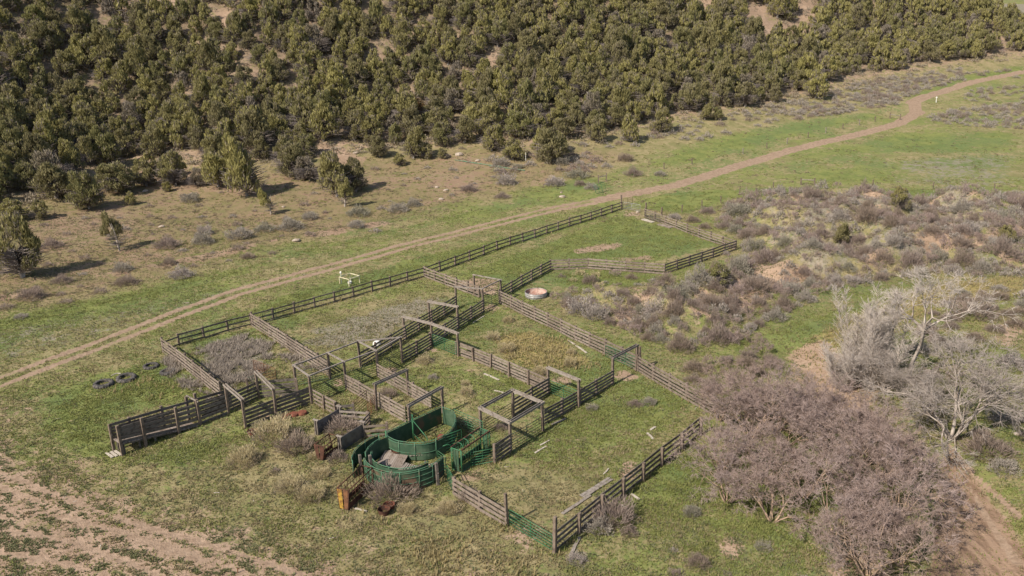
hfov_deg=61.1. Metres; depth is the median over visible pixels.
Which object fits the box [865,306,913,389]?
bare poplar
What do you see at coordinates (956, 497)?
bare tree
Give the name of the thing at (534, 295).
stock tank
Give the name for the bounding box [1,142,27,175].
juniper tree
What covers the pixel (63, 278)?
sagebrush shrub
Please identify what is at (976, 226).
sagebrush shrub
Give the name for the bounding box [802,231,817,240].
bare bush
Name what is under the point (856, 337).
bare poplar
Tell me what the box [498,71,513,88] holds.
juniper tree
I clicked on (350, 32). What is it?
juniper tree
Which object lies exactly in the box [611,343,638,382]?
overhead frame
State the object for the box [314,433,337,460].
rusty chute
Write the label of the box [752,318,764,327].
brush shrub
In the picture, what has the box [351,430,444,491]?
curved alley
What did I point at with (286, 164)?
juniper tree
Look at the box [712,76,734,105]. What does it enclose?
juniper tree
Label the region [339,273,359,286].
pipe guard
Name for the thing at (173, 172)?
juniper tree
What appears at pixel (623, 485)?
plank fence
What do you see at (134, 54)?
juniper tree
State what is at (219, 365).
dead weeds
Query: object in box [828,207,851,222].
sagebrush shrub
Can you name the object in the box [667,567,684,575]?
brush shrub
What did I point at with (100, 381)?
tractor tyre
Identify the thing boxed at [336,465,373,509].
calf chute
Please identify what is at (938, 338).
brush shrub
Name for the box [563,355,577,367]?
rabbitbrush shrub
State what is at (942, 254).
sagebrush shrub
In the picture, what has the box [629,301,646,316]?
sagebrush shrub
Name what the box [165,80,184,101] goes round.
juniper tree
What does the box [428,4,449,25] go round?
juniper tree
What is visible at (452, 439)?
pipe gate
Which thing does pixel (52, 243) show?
sagebrush shrub
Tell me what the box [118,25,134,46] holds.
juniper tree
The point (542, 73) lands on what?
juniper tree
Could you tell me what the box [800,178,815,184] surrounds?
brace frame
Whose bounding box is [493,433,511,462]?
plank fence
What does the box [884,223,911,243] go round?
sagebrush shrub
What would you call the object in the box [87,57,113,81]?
juniper tree
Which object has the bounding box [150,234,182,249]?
sagebrush shrub
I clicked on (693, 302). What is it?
brush shrub
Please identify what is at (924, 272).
sagebrush shrub
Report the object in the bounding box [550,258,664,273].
plank fence
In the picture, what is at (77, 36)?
juniper tree
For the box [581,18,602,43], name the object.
juniper tree
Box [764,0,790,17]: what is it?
juniper tree
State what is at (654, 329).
sagebrush shrub
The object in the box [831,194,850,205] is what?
brush shrub
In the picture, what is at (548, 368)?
overhead frame
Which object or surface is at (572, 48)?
juniper tree
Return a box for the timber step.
[105,450,120,457]
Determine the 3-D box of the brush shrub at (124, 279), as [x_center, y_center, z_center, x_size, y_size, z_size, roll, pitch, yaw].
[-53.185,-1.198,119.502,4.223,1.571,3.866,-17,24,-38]
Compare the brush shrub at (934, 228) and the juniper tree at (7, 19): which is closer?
the brush shrub at (934, 228)
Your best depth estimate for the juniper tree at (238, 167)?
161.58 m
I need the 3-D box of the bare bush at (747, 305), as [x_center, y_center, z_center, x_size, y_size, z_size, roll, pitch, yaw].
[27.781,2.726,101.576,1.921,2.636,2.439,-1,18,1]
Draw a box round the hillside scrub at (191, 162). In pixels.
[0,0,1023,206]
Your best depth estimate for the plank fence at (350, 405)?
79.20 m
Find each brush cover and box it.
[550,6,1023,392]
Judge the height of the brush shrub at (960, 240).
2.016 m
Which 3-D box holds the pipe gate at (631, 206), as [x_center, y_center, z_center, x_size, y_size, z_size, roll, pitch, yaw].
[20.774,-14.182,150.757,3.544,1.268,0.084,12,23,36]
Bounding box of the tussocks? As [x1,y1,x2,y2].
[27,49,1023,232]
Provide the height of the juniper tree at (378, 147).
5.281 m
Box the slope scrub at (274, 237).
[0,134,611,309]
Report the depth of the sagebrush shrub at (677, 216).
144.41 m
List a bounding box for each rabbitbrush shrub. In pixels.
[224,442,262,470]
[246,411,300,450]
[272,471,306,496]
[294,480,327,505]
[307,451,326,460]
[311,466,332,479]
[396,501,417,514]
[415,351,433,364]
[434,495,460,515]
[436,499,463,516]
[460,379,470,385]
[460,385,474,395]
[485,330,499,340]
[496,341,517,353]
[501,315,513,323]
[521,304,533,315]
[532,364,546,376]
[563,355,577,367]
[566,348,575,354]
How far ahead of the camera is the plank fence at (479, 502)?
63.92 m
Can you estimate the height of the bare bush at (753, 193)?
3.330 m
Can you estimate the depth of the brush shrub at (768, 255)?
120.16 m
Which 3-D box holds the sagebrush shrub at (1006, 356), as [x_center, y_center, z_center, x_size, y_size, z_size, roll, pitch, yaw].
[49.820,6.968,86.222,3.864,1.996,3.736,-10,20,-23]
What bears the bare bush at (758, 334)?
on the ground at (860, 136)
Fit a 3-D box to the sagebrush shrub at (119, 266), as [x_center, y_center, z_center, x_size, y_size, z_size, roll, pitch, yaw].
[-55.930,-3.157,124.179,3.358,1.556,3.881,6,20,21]
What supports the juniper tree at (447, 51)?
on the ground at (860, 136)
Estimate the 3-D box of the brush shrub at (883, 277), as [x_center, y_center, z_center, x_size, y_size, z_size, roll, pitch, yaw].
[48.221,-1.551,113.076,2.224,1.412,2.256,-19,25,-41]
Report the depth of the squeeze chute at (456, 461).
70.86 m
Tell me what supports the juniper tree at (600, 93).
on the ground at (860, 136)
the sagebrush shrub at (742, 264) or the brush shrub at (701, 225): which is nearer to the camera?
the sagebrush shrub at (742, 264)
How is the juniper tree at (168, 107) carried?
on the ground at (860, 136)
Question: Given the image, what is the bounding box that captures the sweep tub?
[386,403,456,460]
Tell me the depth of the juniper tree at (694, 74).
225.85 m
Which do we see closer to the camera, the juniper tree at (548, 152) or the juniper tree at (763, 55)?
the juniper tree at (548, 152)
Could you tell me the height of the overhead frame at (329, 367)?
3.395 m
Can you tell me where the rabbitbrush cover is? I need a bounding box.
[568,268,672,287]
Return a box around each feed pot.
[247,428,256,435]
[289,411,298,417]
[298,410,307,415]
[377,505,389,516]
[383,501,394,509]
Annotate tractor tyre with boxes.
[92,378,114,388]
[116,372,136,382]
[142,362,159,369]
[159,368,174,375]
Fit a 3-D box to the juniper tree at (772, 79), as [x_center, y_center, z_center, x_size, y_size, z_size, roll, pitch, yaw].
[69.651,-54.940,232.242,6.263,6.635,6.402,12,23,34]
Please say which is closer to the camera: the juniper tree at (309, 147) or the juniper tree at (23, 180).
the juniper tree at (23, 180)
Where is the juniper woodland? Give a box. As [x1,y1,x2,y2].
[0,0,1023,201]
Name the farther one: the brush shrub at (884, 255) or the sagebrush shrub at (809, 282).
the brush shrub at (884, 255)
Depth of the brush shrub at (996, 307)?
101.63 m
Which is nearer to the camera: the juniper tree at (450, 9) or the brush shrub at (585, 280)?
the brush shrub at (585, 280)
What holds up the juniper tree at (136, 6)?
on the ground at (860, 136)
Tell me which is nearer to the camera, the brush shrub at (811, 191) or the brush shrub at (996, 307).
the brush shrub at (996, 307)
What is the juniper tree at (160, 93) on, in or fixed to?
on the ground at (860, 136)
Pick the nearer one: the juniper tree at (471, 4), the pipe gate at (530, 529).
the pipe gate at (530, 529)
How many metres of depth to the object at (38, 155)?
163.86 m
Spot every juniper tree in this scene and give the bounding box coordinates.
[0,6,19,29]
[0,30,30,67]
[0,66,16,92]
[0,81,29,106]
[0,95,35,129]
[0,114,21,129]
[0,118,31,157]
[0,142,14,161]
[0,149,13,173]
[0,161,18,188]
[0,198,31,217]
[0,210,50,277]
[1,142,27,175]
[7,60,32,88]
[11,160,36,189]
[15,3,49,30]
[20,20,55,54]
[20,83,48,101]
[20,131,57,164]
[21,108,35,131]
[27,97,58,120]
[27,161,74,198]
[28,115,57,152]
[29,102,58,149]
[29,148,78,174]
[29,198,52,219]
[42,19,67,51]
[46,7,66,28]
[46,48,77,76]
[46,72,63,92]
[51,98,74,118]
[55,115,85,149]
[56,79,89,106]
[57,137,91,170]
[60,3,90,36]
[64,32,84,52]
[64,170,108,209]
[67,35,103,71]
[67,100,87,124]
[68,91,87,113]
[70,0,92,17]
[73,120,94,144]
[75,134,97,163]
[76,103,106,129]
[82,87,103,108]
[86,118,96,142]
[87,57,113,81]
[88,122,125,164]
[90,98,116,123]
[91,22,123,65]
[93,160,139,192]
[99,210,130,252]
[106,14,123,37]
[106,58,131,93]
[106,115,125,141]
[114,124,138,157]
[116,34,145,58]
[116,100,143,130]
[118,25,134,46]
[119,85,147,112]
[123,1,149,31]
[123,42,150,78]
[124,191,136,205]
[126,116,144,142]
[132,159,158,185]
[134,124,168,155]
[135,10,166,42]
[141,33,165,60]
[141,119,167,142]
[147,99,181,133]
[148,60,169,80]
[149,78,171,101]
[152,156,165,178]
[155,149,189,185]
[159,181,172,190]
[164,14,185,38]
[165,31,188,52]
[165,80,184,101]
[170,98,205,133]
[174,92,194,110]
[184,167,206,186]
[185,44,199,66]
[185,73,212,106]
[186,124,204,151]
[193,131,225,165]
[194,39,223,70]
[196,152,226,186]
[197,128,215,154]
[204,16,224,41]
[206,62,226,87]
[206,100,234,127]
[220,132,267,196]
[221,9,242,43]
[222,41,241,59]
[232,0,258,19]
[232,109,253,140]
[233,65,256,85]
[234,109,277,148]
[235,29,258,48]
[245,43,268,64]
[248,135,269,158]
[257,187,281,214]
[260,94,273,115]
[261,99,287,128]
[265,113,292,139]
[269,55,292,81]
[269,133,292,164]
[270,141,304,178]
[271,23,290,51]
[278,98,302,125]
[286,22,315,53]
[287,92,314,131]
[289,120,307,142]
[298,133,317,155]
[304,23,331,51]
[305,100,342,141]
[312,70,326,97]
[312,89,334,117]
[316,149,355,196]
[321,11,342,46]
[323,65,358,100]
[329,57,347,68]
[335,21,357,48]
[336,108,371,139]
[336,177,355,206]
[338,0,366,23]
[341,95,369,124]
[342,36,365,58]
[343,157,369,191]
[344,54,370,88]
[356,10,378,38]
[358,115,388,141]
[365,99,386,127]
[367,134,389,156]
[380,97,396,119]
[384,0,409,11]
[386,15,415,50]
[392,90,421,122]
[392,153,407,165]
[393,103,425,137]
[397,125,426,158]
[418,53,446,77]
[418,141,436,158]
[420,95,444,113]
[423,106,452,136]
[424,83,446,103]
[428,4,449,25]
[429,71,446,94]
[429,121,454,145]
[436,31,460,64]
[437,147,448,157]
[438,0,457,18]
[441,24,460,46]
[443,74,463,98]
[443,87,464,112]
[449,1,473,31]
[450,114,475,142]
[453,0,478,14]
[455,37,482,66]
[460,69,476,90]
[469,69,497,101]
[471,57,492,78]
[472,10,491,38]
[473,98,504,134]
[475,86,502,118]
[477,124,505,150]
[485,18,512,46]
[490,67,517,107]
[492,55,509,72]
[494,0,512,22]
[497,42,515,63]
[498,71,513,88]
[501,136,527,160]
[502,109,539,137]
[507,12,526,40]
[513,0,535,25]
[513,29,543,61]
[514,50,536,81]
[526,0,545,14]
[530,49,546,68]
[531,103,549,119]
[531,126,573,163]
[534,66,558,101]
[537,35,549,55]
[540,52,572,84]
[545,21,564,48]
[545,107,562,127]
[552,77,573,99]
[553,98,571,117]
[553,116,580,134]
[554,0,576,11]
[554,130,572,150]
[561,42,583,67]
[563,54,578,79]
[565,90,582,104]
[566,102,587,128]
[568,69,592,96]
[572,90,603,116]
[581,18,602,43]
[581,87,604,106]
[581,115,598,132]
[585,114,608,142]
[587,69,603,89]
[588,108,612,126]
[590,0,608,16]
[593,79,611,100]
[600,25,628,55]
[604,0,624,19]
[605,67,623,83]
[605,82,629,111]
[605,102,624,127]
[606,14,625,30]
[606,71,628,96]
[607,40,631,66]
[618,58,638,83]
[622,0,641,10]
[623,70,640,97]
[628,50,639,68]
[629,8,654,34]
[634,77,658,103]
[634,99,655,118]
[646,0,658,17]
[648,53,671,80]
[648,106,674,132]
[649,29,670,47]
[650,45,673,60]
[653,70,675,94]
[655,0,678,29]
[664,53,689,88]
[670,27,694,53]
[677,82,705,110]
[688,70,702,83]
[691,26,707,46]
[696,77,713,101]
[698,24,725,58]
[699,103,712,119]
[705,11,724,32]
[707,57,737,89]
[707,262,732,285]
[711,0,737,16]
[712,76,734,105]
[712,106,724,119]
[713,0,735,20]
[715,27,737,54]
[731,0,749,21]
[731,81,759,106]
[732,47,748,64]
[735,34,756,60]
[738,73,763,92]
[739,15,765,42]
[748,41,775,75]
[751,72,766,87]
[762,71,781,93]
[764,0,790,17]
[766,86,782,101]
[767,36,788,50]
[772,37,792,68]
[784,24,801,45]
[787,68,807,89]
[790,54,799,73]
[795,36,820,61]
[795,50,824,81]
[802,68,831,98]
[819,54,839,80]
[832,223,852,243]
[839,28,855,53]
[847,41,868,62]
[850,2,868,30]
[856,30,879,57]
[886,15,905,32]
[889,185,916,209]
[908,25,929,52]
[921,39,942,60]
[934,31,953,49]
[936,39,958,59]
[959,0,981,22]
[977,28,1004,50]
[998,6,1019,28]
[998,224,1018,240]
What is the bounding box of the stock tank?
[525,287,546,299]
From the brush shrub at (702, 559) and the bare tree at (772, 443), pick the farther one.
the bare tree at (772, 443)
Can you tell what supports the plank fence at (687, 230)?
on the ground at (860, 136)
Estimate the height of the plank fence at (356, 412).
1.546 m
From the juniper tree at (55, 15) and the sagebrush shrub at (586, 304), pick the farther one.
the juniper tree at (55, 15)
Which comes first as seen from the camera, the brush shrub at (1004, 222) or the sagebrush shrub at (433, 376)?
the sagebrush shrub at (433, 376)
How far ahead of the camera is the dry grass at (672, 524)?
74.22 m
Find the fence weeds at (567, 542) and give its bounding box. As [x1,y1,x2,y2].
[160,215,733,555]
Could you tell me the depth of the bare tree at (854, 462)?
63.79 m
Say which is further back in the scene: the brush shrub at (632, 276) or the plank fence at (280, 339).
the brush shrub at (632, 276)
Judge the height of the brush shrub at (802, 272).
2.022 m
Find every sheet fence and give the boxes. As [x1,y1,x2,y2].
[312,405,341,435]
[336,420,365,450]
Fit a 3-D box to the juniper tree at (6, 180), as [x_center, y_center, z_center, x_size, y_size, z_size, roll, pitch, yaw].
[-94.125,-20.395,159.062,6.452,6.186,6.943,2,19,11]
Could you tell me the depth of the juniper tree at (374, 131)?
193.88 m
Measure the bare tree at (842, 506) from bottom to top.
6.272 m
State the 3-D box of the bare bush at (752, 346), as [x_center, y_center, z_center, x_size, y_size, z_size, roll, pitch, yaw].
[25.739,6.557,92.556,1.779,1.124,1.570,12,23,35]
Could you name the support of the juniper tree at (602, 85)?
on the ground at (860, 136)
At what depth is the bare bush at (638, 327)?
97.01 m
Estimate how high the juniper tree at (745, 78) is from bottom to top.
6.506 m
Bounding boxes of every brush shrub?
[12,285,48,301]
[109,272,141,286]
[160,256,177,266]
[238,251,257,259]
[273,427,317,458]
[321,413,359,438]
[327,449,348,462]
[359,471,419,508]
[379,385,398,397]
[398,481,423,498]
[453,486,483,504]
[459,183,478,192]
[491,421,507,431]
[560,295,578,308]
[573,180,586,185]
[581,275,599,284]
[588,492,639,535]
[603,315,615,326]
[615,287,629,297]
[617,152,634,161]
[619,526,638,539]
[625,272,637,279]
[626,294,641,305]
[639,330,655,341]
[654,271,678,285]
[657,298,686,319]
[664,330,698,354]
[665,287,683,300]
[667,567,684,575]
[678,358,708,375]
[683,372,700,384]
[684,297,700,307]
[684,550,712,574]
[685,214,700,222]
[697,222,712,229]
[697,376,723,389]
[698,291,724,307]
[698,324,711,334]
[699,206,716,214]
[699,293,723,302]
[703,320,739,345]
[704,277,725,292]
[719,354,734,363]
[721,291,742,308]
[728,286,742,294]
[734,225,756,239]
[735,354,756,366]
[738,349,757,359]
[741,274,774,296]
[747,363,767,377]
[750,296,768,308]
[751,246,777,264]
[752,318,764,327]
[755,222,773,236]
[756,305,774,315]
[757,355,780,369]
[762,351,778,359]
[768,247,784,260]
[780,194,793,205]
[790,220,806,235]
[793,263,812,277]
[801,186,821,199]
[808,231,826,246]
[811,225,834,238]
[821,242,833,250]
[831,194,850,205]
[840,240,853,250]
[841,188,858,194]
[847,231,866,244]
[852,204,879,224]
[856,243,872,256]
[859,198,876,208]
[873,247,895,265]
[873,270,889,281]
[881,213,898,227]
[890,205,907,216]
[898,216,918,222]
[898,246,926,270]
[912,326,937,337]
[915,195,931,205]
[920,223,942,235]
[922,207,937,215]
[924,332,947,344]
[926,309,938,315]
[935,310,963,322]
[941,214,954,221]
[942,319,960,330]
[946,294,1000,322]
[947,247,979,268]
[948,292,978,304]
[951,235,975,249]
[952,224,975,236]
[955,425,1023,464]
[963,331,984,342]
[969,425,990,441]
[976,292,996,302]
[982,232,1022,256]
[984,324,1007,333]
[987,303,998,310]
[991,290,1010,300]
[994,218,1009,227]
[998,309,1014,317]
[1004,316,1023,330]
[1008,305,1023,316]
[1010,193,1023,208]
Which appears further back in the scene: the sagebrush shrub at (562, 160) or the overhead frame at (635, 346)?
the sagebrush shrub at (562, 160)
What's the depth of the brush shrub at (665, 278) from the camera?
106.88 m
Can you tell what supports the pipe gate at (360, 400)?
attached to the plank fence at (350, 405)
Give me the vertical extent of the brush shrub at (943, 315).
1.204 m
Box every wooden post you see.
[358,454,361,474]
[368,454,372,465]
[435,462,439,485]
[638,346,640,369]
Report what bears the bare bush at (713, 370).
on the ground at (860, 136)
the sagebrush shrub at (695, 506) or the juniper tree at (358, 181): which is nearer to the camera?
the sagebrush shrub at (695, 506)
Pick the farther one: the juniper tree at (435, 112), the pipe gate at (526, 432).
the juniper tree at (435, 112)
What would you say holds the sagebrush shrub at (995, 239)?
on the ground at (860, 136)
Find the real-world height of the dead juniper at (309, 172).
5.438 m
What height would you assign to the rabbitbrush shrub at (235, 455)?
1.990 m
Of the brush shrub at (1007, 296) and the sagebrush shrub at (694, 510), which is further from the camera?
the brush shrub at (1007, 296)
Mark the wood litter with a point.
(441, 431)
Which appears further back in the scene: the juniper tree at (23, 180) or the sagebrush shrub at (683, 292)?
the juniper tree at (23, 180)
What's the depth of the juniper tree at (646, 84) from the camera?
214.37 m
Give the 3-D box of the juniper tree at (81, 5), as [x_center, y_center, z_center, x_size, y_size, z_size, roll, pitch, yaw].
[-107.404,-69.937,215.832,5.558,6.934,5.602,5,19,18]
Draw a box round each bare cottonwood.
[832,341,922,410]
[845,317,1023,476]
[878,264,1020,376]
[878,361,968,425]
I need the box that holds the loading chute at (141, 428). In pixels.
[107,388,231,456]
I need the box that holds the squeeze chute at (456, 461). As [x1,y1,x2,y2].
[443,426,490,472]
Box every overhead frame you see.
[223,383,246,428]
[254,370,277,416]
[292,336,402,403]
[372,368,409,410]
[401,315,459,356]
[406,385,443,422]
[427,300,458,328]
[454,274,501,310]
[478,388,544,449]
[546,366,580,407]
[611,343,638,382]
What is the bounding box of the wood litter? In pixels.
[1,241,1018,575]
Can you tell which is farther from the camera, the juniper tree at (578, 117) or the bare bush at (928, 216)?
the juniper tree at (578, 117)
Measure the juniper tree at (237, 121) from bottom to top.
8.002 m
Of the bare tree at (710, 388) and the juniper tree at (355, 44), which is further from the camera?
the juniper tree at (355, 44)
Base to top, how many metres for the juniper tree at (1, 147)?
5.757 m
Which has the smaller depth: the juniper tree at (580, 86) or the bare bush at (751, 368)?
the bare bush at (751, 368)
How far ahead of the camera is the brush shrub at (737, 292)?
108.39 m
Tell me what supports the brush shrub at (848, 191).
on the ground at (860, 136)
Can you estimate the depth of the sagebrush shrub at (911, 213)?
136.37 m
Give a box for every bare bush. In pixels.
[609,268,622,275]
[611,300,626,308]
[625,324,646,335]
[700,364,726,380]
[701,354,724,369]
[723,370,753,387]
[724,329,746,343]
[724,356,746,370]
[728,284,752,297]
[730,362,760,380]
[739,187,758,202]
[741,300,756,316]
[745,332,762,343]
[746,343,760,352]
[752,337,773,352]
[768,229,784,241]
[776,287,792,294]
[790,239,804,246]
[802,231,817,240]
[810,283,827,293]
[819,200,831,207]
[852,183,866,196]
[870,204,884,215]
[912,209,935,223]
[932,364,953,377]
[957,182,972,196]
[973,230,989,242]
[980,209,1000,225]
[998,217,1018,226]
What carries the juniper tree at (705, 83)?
on the ground at (860, 136)
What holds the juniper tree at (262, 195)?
on the ground at (860, 136)
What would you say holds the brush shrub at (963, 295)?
on the ground at (860, 136)
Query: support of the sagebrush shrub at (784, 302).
on the ground at (860, 136)
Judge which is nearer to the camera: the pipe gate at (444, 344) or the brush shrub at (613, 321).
the pipe gate at (444, 344)
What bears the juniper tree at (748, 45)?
on the ground at (860, 136)
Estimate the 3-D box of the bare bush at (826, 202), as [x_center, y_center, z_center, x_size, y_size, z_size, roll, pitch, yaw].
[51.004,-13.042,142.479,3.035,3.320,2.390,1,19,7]
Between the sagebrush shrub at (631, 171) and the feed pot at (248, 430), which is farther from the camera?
the sagebrush shrub at (631, 171)
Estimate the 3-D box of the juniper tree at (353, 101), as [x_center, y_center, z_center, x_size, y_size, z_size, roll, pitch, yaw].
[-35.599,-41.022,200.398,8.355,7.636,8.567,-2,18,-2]
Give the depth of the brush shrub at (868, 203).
141.64 m
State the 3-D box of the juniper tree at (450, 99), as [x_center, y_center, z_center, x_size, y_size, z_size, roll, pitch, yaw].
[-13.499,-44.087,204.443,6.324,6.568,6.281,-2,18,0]
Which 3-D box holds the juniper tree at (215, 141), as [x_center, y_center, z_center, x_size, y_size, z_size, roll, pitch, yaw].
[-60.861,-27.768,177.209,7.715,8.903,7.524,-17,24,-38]
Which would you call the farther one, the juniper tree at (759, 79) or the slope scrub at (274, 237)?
the juniper tree at (759, 79)
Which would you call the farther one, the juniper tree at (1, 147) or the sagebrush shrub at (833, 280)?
the juniper tree at (1, 147)
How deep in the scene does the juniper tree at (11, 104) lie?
177.38 m
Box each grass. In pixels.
[0,186,1023,575]
[39,227,1023,575]
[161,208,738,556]
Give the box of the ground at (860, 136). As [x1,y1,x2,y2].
[0,0,1023,575]
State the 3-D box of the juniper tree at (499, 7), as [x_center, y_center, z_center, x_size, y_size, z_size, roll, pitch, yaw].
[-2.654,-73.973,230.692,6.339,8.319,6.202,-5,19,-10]
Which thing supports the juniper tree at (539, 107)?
on the ground at (860, 136)
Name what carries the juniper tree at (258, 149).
on the ground at (860, 136)
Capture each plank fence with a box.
[160,337,222,395]
[163,336,179,347]
[176,202,621,345]
[228,378,298,410]
[245,387,309,426]
[250,311,328,375]
[312,389,336,412]
[338,402,354,417]
[339,410,367,421]
[344,374,405,421]
[360,296,455,366]
[361,412,370,428]
[364,421,387,437]
[376,363,431,406]
[402,299,484,362]
[423,266,480,297]
[452,476,508,526]
[455,341,549,393]
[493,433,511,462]
[498,289,746,430]
[499,260,550,296]
[515,377,549,414]
[544,370,613,424]
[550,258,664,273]
[552,416,702,553]
[644,208,736,248]
[663,240,736,273]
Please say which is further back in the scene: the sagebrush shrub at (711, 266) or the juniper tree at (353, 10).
the juniper tree at (353, 10)
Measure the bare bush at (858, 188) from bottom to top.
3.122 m
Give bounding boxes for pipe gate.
[182,330,202,344]
[247,369,276,384]
[253,360,276,379]
[262,308,289,320]
[296,365,328,384]
[312,374,344,400]
[346,363,376,382]
[353,390,367,413]
[367,395,374,414]
[379,351,401,372]
[432,334,456,353]
[437,451,446,472]
[444,429,461,451]
[446,465,452,490]
[453,409,482,435]
[470,448,492,465]
[484,292,498,307]
[484,403,511,430]
[509,510,552,549]
[512,417,541,448]
[549,380,576,401]
[605,345,634,367]
[622,202,639,210]
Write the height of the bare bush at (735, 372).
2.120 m
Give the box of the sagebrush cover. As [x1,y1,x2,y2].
[78,66,1023,575]
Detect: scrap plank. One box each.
[561,495,591,514]
[569,536,580,554]
[579,477,612,497]
[657,224,672,227]
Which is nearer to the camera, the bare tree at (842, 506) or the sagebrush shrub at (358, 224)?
the bare tree at (842, 506)
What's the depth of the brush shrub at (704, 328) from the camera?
96.02 m
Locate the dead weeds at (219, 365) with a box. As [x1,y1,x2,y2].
[159,332,324,400]
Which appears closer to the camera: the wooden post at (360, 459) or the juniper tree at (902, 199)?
the wooden post at (360, 459)
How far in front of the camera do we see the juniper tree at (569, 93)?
208.09 m
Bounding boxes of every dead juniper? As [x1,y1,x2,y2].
[292,155,319,180]
[414,96,424,114]
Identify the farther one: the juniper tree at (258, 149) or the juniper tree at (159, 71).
the juniper tree at (159, 71)
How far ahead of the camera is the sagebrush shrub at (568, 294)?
108.99 m
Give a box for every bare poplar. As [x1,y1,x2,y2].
[814,332,864,391]
[830,282,878,378]
[855,298,920,391]
[860,278,908,358]
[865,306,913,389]
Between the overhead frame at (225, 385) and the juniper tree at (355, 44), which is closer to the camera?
the overhead frame at (225, 385)
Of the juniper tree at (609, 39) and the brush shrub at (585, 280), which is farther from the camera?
the juniper tree at (609, 39)
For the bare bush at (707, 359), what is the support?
on the ground at (860, 136)
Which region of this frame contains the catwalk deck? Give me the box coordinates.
[377,450,434,469]
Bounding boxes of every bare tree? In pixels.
[666,432,775,512]
[671,411,761,475]
[682,374,756,423]
[701,355,793,427]
[709,371,814,450]
[720,418,823,493]
[727,444,829,540]
[735,370,823,433]
[736,381,839,466]
[749,360,844,426]
[759,432,871,521]
[777,396,879,458]
[783,454,902,569]
[794,375,873,434]
[799,369,909,445]
[809,415,921,502]
[810,499,960,575]
[822,402,909,471]
[829,431,977,528]
[830,466,954,547]
[840,409,947,504]
[858,494,953,575]
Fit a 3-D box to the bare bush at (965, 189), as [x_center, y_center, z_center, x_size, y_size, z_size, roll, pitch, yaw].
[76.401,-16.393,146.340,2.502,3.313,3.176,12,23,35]
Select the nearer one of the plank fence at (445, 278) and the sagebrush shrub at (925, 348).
the sagebrush shrub at (925, 348)
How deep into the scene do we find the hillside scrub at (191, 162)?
210.32 m
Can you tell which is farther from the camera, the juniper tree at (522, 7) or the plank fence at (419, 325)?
the juniper tree at (522, 7)
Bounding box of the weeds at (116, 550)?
[0,188,1023,575]
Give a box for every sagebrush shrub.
[13,312,28,320]
[40,236,63,249]
[48,273,74,284]
[112,261,134,273]
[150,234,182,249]
[164,263,196,279]
[179,192,199,203]
[190,230,214,245]
[196,223,213,234]
[222,226,256,240]
[253,220,274,232]
[274,215,305,231]
[302,211,318,220]
[346,203,370,216]
[346,219,365,228]
[386,201,409,212]
[405,197,422,206]
[427,373,439,379]
[492,157,510,166]
[493,191,510,198]
[495,172,518,185]
[513,163,524,168]
[543,175,564,186]
[554,156,570,165]
[559,292,573,299]
[562,165,590,179]
[566,296,593,316]
[566,549,588,568]
[579,302,611,321]
[581,514,613,536]
[583,182,599,189]
[585,403,598,411]
[622,165,643,176]
[626,399,642,407]
[627,314,648,331]
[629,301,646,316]
[640,296,664,317]
[640,396,657,405]
[644,312,657,320]
[645,312,662,327]
[645,320,668,336]
[650,331,671,343]
[654,170,667,175]
[663,282,691,301]
[667,213,680,219]
[667,314,682,326]
[668,293,686,308]
[677,279,699,295]
[682,504,700,517]
[683,503,702,520]
[684,260,713,286]
[705,259,720,273]
[705,307,727,326]
[714,218,733,229]
[722,201,750,216]
[723,300,743,316]
[725,222,743,233]
[726,252,754,273]
[732,217,746,226]
[743,321,757,330]
[746,236,763,251]
[754,539,772,553]
[762,305,790,322]
[769,292,796,310]
[773,233,792,248]
[781,279,801,296]
[794,286,817,303]
[802,274,819,287]
[804,237,825,249]
[822,535,856,557]
[824,272,838,280]
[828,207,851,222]
[828,275,845,285]
[838,259,858,272]
[846,274,861,284]
[865,237,886,250]
[883,233,904,246]
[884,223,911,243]
[902,339,936,356]
[908,207,924,222]
[913,267,930,278]
[922,210,944,223]
[924,246,950,262]
[932,200,941,208]
[939,298,953,307]
[940,338,970,351]
[941,262,963,276]
[948,197,974,213]
[951,286,973,296]
[961,219,983,234]
[965,212,980,223]
[967,256,995,274]
[985,409,1022,428]
[985,456,1023,479]
[988,349,1023,371]
[989,235,1014,249]
[989,283,1009,291]
[994,205,1021,223]
[1006,203,1023,214]
[1011,298,1023,308]
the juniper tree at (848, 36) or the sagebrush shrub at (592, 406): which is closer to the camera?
the sagebrush shrub at (592, 406)
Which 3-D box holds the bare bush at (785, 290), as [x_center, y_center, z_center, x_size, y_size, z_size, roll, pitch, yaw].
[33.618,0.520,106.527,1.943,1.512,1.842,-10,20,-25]
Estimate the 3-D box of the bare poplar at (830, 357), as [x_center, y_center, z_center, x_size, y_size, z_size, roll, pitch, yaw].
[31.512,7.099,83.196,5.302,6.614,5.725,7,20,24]
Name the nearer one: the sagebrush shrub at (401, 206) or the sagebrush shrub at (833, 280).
the sagebrush shrub at (833, 280)
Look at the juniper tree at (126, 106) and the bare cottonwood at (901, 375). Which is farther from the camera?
the juniper tree at (126, 106)
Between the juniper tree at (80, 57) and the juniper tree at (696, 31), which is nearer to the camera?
the juniper tree at (80, 57)
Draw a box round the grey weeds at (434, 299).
[0,175,1020,383]
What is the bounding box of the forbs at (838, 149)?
[4,52,1023,216]
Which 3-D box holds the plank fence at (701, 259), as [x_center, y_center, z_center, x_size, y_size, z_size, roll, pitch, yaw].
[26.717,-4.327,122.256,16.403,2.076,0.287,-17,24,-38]
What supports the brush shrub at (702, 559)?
on the ground at (860, 136)
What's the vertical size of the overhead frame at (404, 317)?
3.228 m
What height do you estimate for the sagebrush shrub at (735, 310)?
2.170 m

